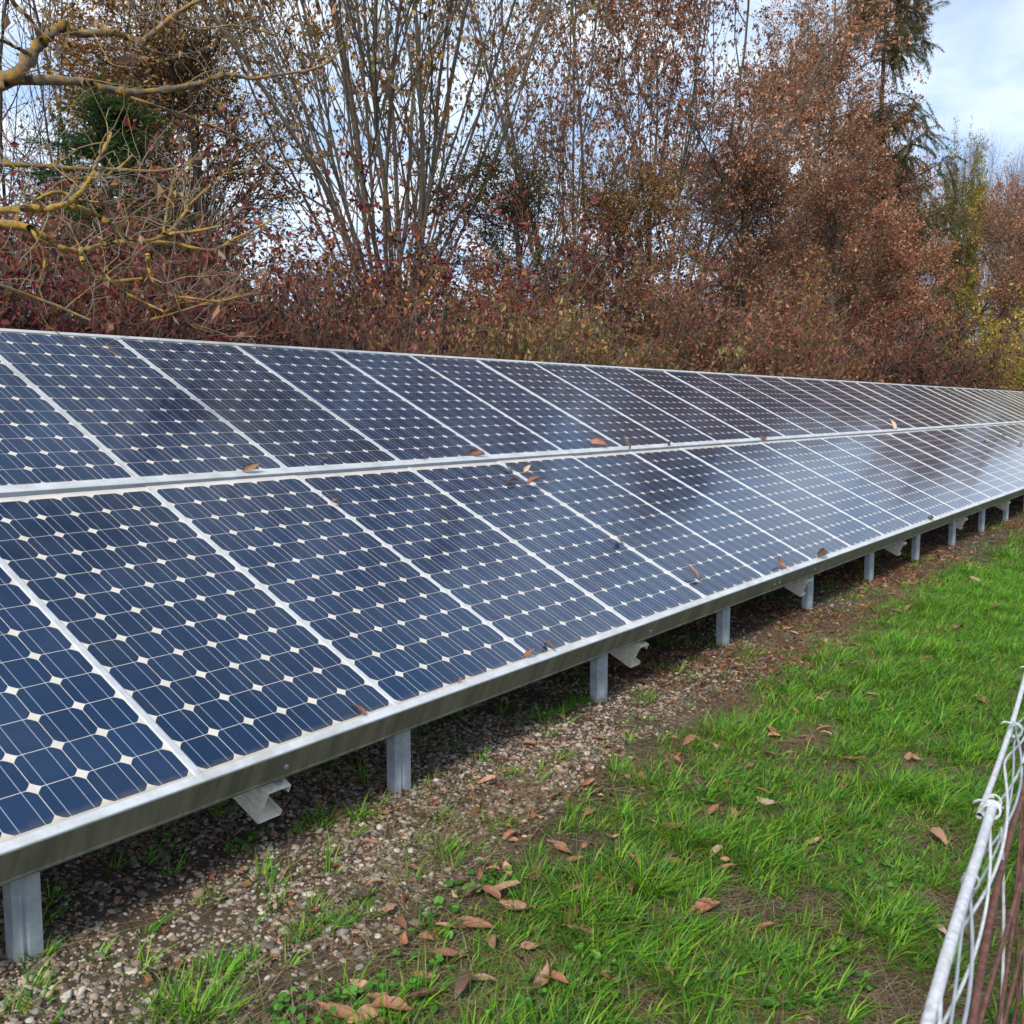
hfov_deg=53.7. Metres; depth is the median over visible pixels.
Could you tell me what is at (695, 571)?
fallen leaf
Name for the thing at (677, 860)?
fallen leaf
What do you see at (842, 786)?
fallen leaf
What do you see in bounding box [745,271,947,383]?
shrub
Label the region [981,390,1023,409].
solar panel
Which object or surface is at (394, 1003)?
fallen leaf
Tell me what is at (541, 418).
solar panel
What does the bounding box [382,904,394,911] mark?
fallen leaf
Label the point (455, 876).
fallen leaf
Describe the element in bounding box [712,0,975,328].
copper tree
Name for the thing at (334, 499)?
fallen leaf
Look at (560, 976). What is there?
fallen leaf
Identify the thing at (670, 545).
solar panel
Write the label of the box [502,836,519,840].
fallen leaf
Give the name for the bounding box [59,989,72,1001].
stone
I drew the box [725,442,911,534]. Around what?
solar panel
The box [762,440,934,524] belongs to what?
solar panel
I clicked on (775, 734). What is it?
fallen leaf
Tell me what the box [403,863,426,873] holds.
fallen leaf
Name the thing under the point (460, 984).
fallen leaf
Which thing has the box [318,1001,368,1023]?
fallen leaf
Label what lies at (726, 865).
fallen leaf
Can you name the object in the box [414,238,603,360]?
shrub
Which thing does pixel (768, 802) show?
fallen leaf
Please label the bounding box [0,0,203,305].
poplar tree
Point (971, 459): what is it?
solar panel
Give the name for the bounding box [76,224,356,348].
shrub
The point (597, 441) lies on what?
fallen leaf
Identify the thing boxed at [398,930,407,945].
fallen leaf
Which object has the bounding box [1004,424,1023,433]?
solar panel
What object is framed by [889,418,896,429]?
fallen leaf
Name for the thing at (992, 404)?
solar panel
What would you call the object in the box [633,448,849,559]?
solar panel
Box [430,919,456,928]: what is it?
fallen leaf
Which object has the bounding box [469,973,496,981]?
fallen leaf
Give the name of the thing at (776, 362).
shrub
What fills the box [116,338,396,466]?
solar panel
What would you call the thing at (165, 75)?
oak tree
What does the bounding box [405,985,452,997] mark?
fallen leaf
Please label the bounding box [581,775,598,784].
fallen leaf
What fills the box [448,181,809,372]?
shrub
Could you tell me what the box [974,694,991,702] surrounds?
fallen leaf
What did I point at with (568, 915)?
fallen leaf
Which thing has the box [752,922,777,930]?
fallen leaf
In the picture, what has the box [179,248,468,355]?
shrub
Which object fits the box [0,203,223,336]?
shrub
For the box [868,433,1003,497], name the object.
solar panel
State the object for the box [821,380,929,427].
solar panel
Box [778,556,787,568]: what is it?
fallen leaf
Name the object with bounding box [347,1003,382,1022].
fallen leaf
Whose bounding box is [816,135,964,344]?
copper tree
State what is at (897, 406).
solar panel
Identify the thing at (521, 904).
fallen leaf
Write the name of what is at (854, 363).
shrub
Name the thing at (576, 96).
multi stem tree
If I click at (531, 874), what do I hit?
fallen leaf
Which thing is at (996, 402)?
solar panel
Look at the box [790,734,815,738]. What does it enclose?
fallen leaf
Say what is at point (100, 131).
spruce tree
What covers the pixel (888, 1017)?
dry grass
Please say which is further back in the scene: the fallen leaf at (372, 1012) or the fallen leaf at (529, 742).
the fallen leaf at (529, 742)
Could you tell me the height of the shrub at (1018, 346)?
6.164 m
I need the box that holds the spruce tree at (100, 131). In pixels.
[0,68,290,328]
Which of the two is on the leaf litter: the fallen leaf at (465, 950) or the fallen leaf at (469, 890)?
the fallen leaf at (469, 890)
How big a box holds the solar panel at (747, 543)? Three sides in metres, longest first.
1.576 x 0.804 x 0.038 m
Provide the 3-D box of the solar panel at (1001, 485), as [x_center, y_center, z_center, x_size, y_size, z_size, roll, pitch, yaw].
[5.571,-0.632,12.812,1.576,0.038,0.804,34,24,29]
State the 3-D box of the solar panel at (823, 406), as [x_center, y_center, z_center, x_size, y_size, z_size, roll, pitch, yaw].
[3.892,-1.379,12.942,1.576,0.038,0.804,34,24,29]
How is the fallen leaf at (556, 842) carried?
on the ground at (130, 870)
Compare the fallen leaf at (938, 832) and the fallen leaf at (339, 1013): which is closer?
the fallen leaf at (339, 1013)
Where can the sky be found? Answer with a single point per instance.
(979, 73)
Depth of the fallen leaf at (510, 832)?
3.22 m
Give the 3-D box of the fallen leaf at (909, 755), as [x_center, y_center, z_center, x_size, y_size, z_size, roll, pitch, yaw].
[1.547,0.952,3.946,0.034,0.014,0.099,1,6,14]
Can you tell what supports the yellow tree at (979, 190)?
on the ground at (130, 870)
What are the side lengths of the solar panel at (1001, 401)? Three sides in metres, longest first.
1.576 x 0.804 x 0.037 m
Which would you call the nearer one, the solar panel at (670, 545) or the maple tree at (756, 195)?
the solar panel at (670, 545)
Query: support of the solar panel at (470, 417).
attached to the mounting rack
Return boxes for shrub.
[0,96,323,343]
[0,140,355,346]
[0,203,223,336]
[0,212,271,344]
[0,226,340,345]
[2,148,423,353]
[66,202,478,351]
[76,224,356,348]
[127,138,673,365]
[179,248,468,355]
[187,257,559,358]
[206,178,612,359]
[279,193,646,366]
[320,259,640,366]
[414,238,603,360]
[426,303,675,367]
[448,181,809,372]
[456,178,828,375]
[504,218,833,377]
[514,299,762,374]
[602,290,873,380]
[642,244,879,381]
[670,311,916,383]
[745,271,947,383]
[760,289,984,388]
[823,297,1021,390]
[837,307,1023,390]
[877,280,1023,391]
[927,282,1023,391]
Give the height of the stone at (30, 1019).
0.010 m
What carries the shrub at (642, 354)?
on the ground at (130, 870)
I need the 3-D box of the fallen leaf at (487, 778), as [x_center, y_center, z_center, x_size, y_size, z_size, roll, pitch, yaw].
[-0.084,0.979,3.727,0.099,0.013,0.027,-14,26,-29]
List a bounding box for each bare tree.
[908,118,1023,348]
[908,136,1013,343]
[913,128,1006,333]
[962,127,1023,341]
[967,145,1023,342]
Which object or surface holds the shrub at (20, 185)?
on the ground at (130, 870)
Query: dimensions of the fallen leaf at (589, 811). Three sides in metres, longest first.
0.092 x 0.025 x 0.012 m
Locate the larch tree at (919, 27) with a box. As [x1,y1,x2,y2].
[775,0,1008,379]
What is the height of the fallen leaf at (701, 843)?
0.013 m
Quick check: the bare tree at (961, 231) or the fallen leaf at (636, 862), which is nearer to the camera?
the fallen leaf at (636, 862)
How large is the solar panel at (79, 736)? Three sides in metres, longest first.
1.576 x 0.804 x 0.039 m
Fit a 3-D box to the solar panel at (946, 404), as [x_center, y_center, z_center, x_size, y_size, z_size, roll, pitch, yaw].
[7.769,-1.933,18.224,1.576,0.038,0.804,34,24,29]
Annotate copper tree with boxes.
[642,22,918,352]
[663,0,961,344]
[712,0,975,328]
[715,100,960,372]
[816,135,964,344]
[914,177,1023,361]
[925,152,1023,354]
[983,169,1023,332]
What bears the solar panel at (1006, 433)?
attached to the mounting rack
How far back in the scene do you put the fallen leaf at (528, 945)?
2.56 m
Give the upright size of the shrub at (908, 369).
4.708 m
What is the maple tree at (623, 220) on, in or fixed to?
on the ground at (130, 870)
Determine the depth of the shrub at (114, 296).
6.54 m
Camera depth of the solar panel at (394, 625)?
4.16 m
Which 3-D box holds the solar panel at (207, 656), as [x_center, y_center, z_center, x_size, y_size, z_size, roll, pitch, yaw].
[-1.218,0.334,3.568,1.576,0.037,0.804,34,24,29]
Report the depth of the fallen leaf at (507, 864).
2.98 m
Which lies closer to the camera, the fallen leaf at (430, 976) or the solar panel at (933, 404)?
the fallen leaf at (430, 976)
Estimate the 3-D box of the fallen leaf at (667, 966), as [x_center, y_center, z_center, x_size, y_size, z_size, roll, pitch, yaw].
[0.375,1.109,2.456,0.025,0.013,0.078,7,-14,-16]
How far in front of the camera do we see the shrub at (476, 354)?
9.77 m
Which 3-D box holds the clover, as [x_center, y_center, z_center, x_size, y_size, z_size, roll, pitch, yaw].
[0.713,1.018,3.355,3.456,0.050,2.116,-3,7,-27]
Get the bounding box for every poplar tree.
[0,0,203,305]
[0,0,345,309]
[5,0,277,260]
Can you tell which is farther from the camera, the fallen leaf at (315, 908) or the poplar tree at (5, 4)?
the poplar tree at (5, 4)
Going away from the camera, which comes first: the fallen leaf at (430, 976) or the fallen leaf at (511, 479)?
the fallen leaf at (430, 976)
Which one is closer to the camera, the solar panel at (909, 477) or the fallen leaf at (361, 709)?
the fallen leaf at (361, 709)
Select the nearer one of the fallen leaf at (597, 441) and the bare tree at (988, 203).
the fallen leaf at (597, 441)
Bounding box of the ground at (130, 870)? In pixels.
[0,496,1023,1023]
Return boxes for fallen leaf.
[232,827,246,835]
[239,463,258,472]
[303,903,321,911]
[318,495,340,502]
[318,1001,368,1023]
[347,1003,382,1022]
[350,979,373,989]
[353,704,365,714]
[355,890,374,896]
[359,994,412,1011]
[363,839,380,843]
[365,988,396,998]
[366,878,386,885]
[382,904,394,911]
[392,915,406,929]
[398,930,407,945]
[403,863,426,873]
[403,968,438,978]
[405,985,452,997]
[415,932,434,940]
[421,945,469,956]
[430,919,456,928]
[451,870,471,881]
[453,961,471,1000]
[454,917,496,928]
[456,916,480,920]
[457,839,473,847]
[459,948,469,956]
[460,884,484,895]
[465,449,483,455]
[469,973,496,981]
[477,867,482,880]
[478,775,495,782]
[481,885,505,899]
[485,877,526,892]
[486,865,500,869]
[486,934,495,946]
[499,899,534,910]
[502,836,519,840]
[502,856,512,875]
[503,829,517,839]
[506,477,517,481]
[516,941,539,949]
[519,740,540,744]
[522,476,543,484]
[522,648,534,657]
[523,465,530,471]
[527,960,549,993]
[529,862,541,881]
[536,970,568,983]
[546,839,570,846]
[548,789,563,797]
[549,840,571,852]
[561,924,604,935]
[564,856,583,861]
[564,903,578,922]
[565,883,593,890]
[580,842,592,848]
[580,996,611,1007]
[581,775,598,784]
[583,809,594,815]
[586,438,607,446]
[586,896,615,907]
[592,736,609,739]
[594,871,607,880]
[594,966,618,983]
[626,851,641,864]
[627,882,635,894]
[659,851,683,857]
[660,964,673,974]
[663,820,687,829]
[667,857,683,862]
[683,731,697,744]
[687,564,703,581]
[688,895,714,911]
[691,773,698,784]
[693,836,710,846]
[698,897,724,913]
[704,804,718,814]
[709,842,722,856]
[716,863,736,868]
[720,853,729,862]
[729,807,737,816]
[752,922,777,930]
[756,795,779,804]
[764,721,776,737]
[764,751,776,753]
[768,732,781,736]
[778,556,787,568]
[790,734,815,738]
[804,835,826,843]
[805,731,811,742]
[817,548,827,556]
[819,730,833,736]
[829,928,855,939]
[838,754,861,759]
[840,782,852,788]
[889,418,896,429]
[904,751,912,760]
[911,754,922,760]
[923,823,947,846]
[932,924,946,933]
[952,624,963,628]
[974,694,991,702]
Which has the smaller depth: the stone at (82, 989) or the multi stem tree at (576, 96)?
the stone at (82, 989)
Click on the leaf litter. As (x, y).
(764, 665)
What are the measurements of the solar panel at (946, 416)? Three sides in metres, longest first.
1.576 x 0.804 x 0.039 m
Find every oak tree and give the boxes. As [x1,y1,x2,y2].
[0,3,275,329]
[4,0,366,316]
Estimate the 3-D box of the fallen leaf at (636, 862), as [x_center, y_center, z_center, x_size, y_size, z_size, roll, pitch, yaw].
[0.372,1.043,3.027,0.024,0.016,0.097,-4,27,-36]
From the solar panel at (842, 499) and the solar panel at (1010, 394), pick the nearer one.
the solar panel at (842, 499)
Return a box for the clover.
[224,686,938,1023]
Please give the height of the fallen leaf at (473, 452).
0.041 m
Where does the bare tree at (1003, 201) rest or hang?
on the ground at (130, 870)
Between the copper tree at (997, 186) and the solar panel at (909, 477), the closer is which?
the solar panel at (909, 477)
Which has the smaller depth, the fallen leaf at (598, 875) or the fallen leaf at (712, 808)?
the fallen leaf at (598, 875)
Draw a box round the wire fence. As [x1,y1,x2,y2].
[920,666,1023,1023]
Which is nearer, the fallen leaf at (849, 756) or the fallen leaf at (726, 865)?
the fallen leaf at (726, 865)
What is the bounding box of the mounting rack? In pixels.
[0,328,1023,962]
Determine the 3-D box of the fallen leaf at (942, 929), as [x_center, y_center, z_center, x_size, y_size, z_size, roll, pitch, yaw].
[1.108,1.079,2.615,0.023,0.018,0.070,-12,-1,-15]
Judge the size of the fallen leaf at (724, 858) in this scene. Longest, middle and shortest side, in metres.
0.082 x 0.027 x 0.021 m
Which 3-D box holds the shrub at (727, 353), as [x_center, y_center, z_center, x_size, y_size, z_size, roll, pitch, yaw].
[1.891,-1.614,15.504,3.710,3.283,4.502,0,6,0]
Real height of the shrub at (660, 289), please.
4.741 m
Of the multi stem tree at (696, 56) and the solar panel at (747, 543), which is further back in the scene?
the multi stem tree at (696, 56)
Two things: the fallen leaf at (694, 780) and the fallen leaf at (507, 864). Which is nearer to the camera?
the fallen leaf at (507, 864)
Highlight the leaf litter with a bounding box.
[0,495,1023,1023]
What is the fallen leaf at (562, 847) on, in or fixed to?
on the ground at (130, 870)
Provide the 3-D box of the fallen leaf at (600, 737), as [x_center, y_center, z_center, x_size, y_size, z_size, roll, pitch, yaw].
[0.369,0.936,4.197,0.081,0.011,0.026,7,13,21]
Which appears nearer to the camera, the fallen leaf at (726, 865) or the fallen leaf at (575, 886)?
the fallen leaf at (575, 886)
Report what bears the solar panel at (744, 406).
attached to the mounting rack
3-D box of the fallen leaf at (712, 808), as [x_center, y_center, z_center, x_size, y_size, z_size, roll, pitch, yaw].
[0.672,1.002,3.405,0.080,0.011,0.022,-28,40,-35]
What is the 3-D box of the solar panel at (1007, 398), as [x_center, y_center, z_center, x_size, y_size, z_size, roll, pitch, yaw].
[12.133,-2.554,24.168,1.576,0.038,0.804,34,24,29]
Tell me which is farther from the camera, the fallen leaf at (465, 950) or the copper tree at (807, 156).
the copper tree at (807, 156)
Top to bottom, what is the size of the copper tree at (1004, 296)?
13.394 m
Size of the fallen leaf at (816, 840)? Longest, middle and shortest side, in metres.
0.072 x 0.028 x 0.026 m
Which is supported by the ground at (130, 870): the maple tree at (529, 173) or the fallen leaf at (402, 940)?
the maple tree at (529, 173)
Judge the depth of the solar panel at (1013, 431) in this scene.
18.35 m
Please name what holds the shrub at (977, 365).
on the ground at (130, 870)
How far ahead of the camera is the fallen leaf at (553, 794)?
3.57 m
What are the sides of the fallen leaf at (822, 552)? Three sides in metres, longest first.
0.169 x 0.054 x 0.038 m
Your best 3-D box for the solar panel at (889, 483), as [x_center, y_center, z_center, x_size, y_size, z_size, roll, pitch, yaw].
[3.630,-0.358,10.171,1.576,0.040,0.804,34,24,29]
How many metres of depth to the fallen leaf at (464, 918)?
2.68 m
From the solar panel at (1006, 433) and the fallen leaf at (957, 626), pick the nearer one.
the fallen leaf at (957, 626)
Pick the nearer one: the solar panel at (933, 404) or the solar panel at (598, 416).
the solar panel at (598, 416)
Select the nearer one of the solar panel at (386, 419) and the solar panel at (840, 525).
the solar panel at (386, 419)
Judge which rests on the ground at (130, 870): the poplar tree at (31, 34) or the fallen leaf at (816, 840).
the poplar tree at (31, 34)
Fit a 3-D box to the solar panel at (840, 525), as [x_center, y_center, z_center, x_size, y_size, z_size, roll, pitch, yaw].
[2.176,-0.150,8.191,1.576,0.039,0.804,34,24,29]
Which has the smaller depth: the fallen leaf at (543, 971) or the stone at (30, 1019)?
the stone at (30, 1019)
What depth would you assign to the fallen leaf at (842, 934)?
2.61 m
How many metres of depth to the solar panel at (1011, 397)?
25.05 m
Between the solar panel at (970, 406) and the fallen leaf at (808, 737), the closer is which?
the fallen leaf at (808, 737)
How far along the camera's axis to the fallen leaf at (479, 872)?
2.95 m
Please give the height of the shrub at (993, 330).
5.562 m
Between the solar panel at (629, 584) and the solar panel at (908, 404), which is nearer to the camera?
the solar panel at (629, 584)
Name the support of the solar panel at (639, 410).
attached to the mounting rack
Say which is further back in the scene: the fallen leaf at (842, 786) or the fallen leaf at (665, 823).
the fallen leaf at (842, 786)
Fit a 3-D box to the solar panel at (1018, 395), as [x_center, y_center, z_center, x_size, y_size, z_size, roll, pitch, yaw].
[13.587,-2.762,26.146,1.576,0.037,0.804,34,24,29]
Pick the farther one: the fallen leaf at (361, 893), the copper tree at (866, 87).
the copper tree at (866, 87)
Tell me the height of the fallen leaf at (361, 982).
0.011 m
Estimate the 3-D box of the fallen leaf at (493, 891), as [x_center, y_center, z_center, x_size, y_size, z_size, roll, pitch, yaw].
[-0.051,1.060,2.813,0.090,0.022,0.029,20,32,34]
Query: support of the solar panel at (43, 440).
attached to the mounting rack
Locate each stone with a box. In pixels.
[23,1016,34,1023]
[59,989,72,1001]
[76,986,87,996]
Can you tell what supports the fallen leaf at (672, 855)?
on the ground at (130, 870)
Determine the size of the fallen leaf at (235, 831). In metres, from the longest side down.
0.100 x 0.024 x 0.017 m
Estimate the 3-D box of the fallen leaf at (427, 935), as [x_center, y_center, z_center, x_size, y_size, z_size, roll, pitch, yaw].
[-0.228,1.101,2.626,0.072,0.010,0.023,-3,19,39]
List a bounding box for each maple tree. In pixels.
[407,114,642,358]
[541,142,713,366]
[668,118,843,371]
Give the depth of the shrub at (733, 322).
17.31 m
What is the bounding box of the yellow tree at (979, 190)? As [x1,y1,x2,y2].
[930,115,991,359]
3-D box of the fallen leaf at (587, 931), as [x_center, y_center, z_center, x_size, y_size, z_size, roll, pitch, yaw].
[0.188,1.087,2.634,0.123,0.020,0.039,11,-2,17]
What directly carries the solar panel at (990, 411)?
attached to the mounting rack
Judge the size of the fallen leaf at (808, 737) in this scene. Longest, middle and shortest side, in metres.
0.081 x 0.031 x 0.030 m
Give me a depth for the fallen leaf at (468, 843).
3.15 m
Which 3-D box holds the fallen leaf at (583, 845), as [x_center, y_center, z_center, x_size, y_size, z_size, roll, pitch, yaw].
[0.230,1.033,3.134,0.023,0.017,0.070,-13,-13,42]
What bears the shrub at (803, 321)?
on the ground at (130, 870)
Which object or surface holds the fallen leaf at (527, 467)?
on the solar panel at (670, 545)
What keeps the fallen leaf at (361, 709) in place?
on the mounting rack
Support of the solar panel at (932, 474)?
attached to the mounting rack
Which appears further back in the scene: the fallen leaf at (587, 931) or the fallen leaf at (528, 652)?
the fallen leaf at (528, 652)
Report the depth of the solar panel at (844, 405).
13.60 m
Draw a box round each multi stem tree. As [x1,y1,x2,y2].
[71,0,623,327]
[409,0,715,331]
[511,0,926,334]
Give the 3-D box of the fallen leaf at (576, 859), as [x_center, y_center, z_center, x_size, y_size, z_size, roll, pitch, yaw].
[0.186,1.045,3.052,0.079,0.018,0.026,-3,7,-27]
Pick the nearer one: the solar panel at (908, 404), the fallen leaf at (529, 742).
the fallen leaf at (529, 742)
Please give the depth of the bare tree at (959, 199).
72.21 m
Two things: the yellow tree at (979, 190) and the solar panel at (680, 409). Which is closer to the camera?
the solar panel at (680, 409)
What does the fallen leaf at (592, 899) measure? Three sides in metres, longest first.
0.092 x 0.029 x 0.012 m
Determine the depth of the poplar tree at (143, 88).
23.91 m
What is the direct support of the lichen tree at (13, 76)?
on the ground at (130, 870)
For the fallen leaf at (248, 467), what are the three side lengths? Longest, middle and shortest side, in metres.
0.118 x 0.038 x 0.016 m
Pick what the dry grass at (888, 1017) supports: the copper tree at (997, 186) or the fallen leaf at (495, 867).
the fallen leaf at (495, 867)
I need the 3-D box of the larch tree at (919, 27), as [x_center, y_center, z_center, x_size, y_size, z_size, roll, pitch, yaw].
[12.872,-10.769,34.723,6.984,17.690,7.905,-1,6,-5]
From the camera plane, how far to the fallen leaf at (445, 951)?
2.54 m
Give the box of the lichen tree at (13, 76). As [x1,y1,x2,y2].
[0,0,358,363]
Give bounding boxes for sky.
[0,0,1023,388]
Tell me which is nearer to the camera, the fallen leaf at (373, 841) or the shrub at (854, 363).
the fallen leaf at (373, 841)
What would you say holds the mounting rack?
on the ground at (130, 870)
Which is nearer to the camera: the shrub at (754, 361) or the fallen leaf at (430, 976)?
the fallen leaf at (430, 976)
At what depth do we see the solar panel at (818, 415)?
12.27 m
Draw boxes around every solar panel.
[0,332,283,476]
[0,359,132,485]
[0,487,395,772]
[0,565,194,842]
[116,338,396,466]
[150,475,530,703]
[234,345,487,459]
[299,468,628,656]
[330,351,559,454]
[412,462,703,622]
[413,356,619,449]
[476,360,667,445]
[501,456,763,596]
[536,363,713,442]
[573,452,811,575]
[585,366,749,439]
[628,369,782,437]
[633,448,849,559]
[666,371,810,435]
[683,445,883,545]
[699,373,837,433]
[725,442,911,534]
[729,375,859,432]
[755,376,879,430]
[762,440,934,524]
[780,378,897,429]
[794,438,955,516]
[802,379,914,428]
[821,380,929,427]
[822,436,974,509]
[838,381,942,426]
[847,435,989,503]
[855,382,955,425]
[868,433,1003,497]
[872,383,966,424]
[887,384,978,423]
[889,432,1017,492]
[901,385,988,423]
[906,430,1023,487]
[914,386,996,422]
[922,429,1023,480]
[924,386,1006,421]
[935,387,1013,421]
[937,429,1023,471]
[946,388,1021,420]
[951,427,1023,463]
[954,388,1023,420]
[963,426,1023,456]
[964,389,1023,416]
[972,389,1023,412]
[976,426,1023,449]
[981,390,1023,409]
[986,425,1023,443]
[987,390,1023,406]
[995,425,1023,438]
[996,391,1023,403]
[1002,391,1023,400]
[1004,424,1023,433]
[1006,391,1023,398]
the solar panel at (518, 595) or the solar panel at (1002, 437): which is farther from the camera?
the solar panel at (1002, 437)
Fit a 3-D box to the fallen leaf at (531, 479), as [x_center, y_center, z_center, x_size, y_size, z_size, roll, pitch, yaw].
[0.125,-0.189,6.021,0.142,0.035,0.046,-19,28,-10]
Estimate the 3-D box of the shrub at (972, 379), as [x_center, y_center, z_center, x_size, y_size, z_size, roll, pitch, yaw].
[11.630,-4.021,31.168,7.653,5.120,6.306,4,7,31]
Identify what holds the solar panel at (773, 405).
attached to the mounting rack
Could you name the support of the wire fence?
on the ground at (130, 870)
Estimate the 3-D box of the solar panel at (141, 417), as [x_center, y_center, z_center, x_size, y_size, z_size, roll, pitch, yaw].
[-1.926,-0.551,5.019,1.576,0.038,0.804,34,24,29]
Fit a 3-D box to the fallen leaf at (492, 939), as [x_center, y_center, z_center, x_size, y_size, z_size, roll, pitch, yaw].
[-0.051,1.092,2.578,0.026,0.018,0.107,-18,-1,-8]
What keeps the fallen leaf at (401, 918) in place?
on the ground at (130, 870)
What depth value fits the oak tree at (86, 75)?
14.78 m
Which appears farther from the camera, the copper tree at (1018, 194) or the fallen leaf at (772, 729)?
the copper tree at (1018, 194)
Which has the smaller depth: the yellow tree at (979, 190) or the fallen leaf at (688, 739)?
the fallen leaf at (688, 739)
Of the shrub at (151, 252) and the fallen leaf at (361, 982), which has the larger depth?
the shrub at (151, 252)
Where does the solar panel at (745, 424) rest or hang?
attached to the mounting rack
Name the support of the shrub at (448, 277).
on the ground at (130, 870)
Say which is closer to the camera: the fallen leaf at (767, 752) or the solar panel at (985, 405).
the fallen leaf at (767, 752)
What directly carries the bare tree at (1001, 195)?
on the ground at (130, 870)
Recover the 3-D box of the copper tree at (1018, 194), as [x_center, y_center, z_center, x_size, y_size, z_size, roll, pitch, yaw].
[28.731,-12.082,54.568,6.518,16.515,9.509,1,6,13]
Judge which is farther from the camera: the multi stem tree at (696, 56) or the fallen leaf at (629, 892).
the multi stem tree at (696, 56)
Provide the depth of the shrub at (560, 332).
10.93 m
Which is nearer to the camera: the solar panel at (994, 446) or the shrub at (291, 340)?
the shrub at (291, 340)
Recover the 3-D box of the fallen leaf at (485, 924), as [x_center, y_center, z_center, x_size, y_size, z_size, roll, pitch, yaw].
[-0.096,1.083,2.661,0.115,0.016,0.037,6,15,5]
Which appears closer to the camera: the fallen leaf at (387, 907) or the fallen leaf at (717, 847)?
the fallen leaf at (387, 907)
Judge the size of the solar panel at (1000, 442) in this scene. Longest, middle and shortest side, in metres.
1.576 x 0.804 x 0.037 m
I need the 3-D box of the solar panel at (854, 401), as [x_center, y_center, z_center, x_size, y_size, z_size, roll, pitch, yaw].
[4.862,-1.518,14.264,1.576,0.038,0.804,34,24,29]
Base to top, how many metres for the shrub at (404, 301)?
3.896 m
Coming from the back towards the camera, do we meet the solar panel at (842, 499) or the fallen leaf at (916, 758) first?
the solar panel at (842, 499)
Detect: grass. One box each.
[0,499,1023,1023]
[0,503,1023,1023]
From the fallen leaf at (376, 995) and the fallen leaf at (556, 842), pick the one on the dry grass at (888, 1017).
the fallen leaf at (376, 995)
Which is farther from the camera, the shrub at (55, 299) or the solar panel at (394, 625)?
the shrub at (55, 299)
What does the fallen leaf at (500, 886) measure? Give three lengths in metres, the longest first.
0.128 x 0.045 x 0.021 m
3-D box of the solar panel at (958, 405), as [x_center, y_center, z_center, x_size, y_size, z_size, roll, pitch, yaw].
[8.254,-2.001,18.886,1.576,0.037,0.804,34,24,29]
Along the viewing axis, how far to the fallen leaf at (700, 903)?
2.78 m
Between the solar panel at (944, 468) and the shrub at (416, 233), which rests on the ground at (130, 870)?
the shrub at (416, 233)
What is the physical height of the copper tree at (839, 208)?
9.661 m
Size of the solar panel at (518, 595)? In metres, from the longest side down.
1.576 x 0.804 x 0.037 m
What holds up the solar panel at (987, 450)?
attached to the mounting rack
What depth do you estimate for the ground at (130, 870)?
3.11 m
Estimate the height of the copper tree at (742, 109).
12.376 m
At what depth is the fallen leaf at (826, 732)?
4.20 m
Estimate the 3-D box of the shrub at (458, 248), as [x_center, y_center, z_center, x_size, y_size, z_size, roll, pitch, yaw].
[-1.817,-2.406,13.772,7.225,5.005,7.043,-5,8,-38]
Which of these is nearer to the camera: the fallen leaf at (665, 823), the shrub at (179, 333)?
the fallen leaf at (665, 823)
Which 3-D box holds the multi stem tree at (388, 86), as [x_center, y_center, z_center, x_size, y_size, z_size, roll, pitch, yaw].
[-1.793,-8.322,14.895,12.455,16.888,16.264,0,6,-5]
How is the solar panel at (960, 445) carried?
attached to the mounting rack
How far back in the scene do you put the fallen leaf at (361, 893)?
2.85 m
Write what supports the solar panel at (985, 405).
attached to the mounting rack

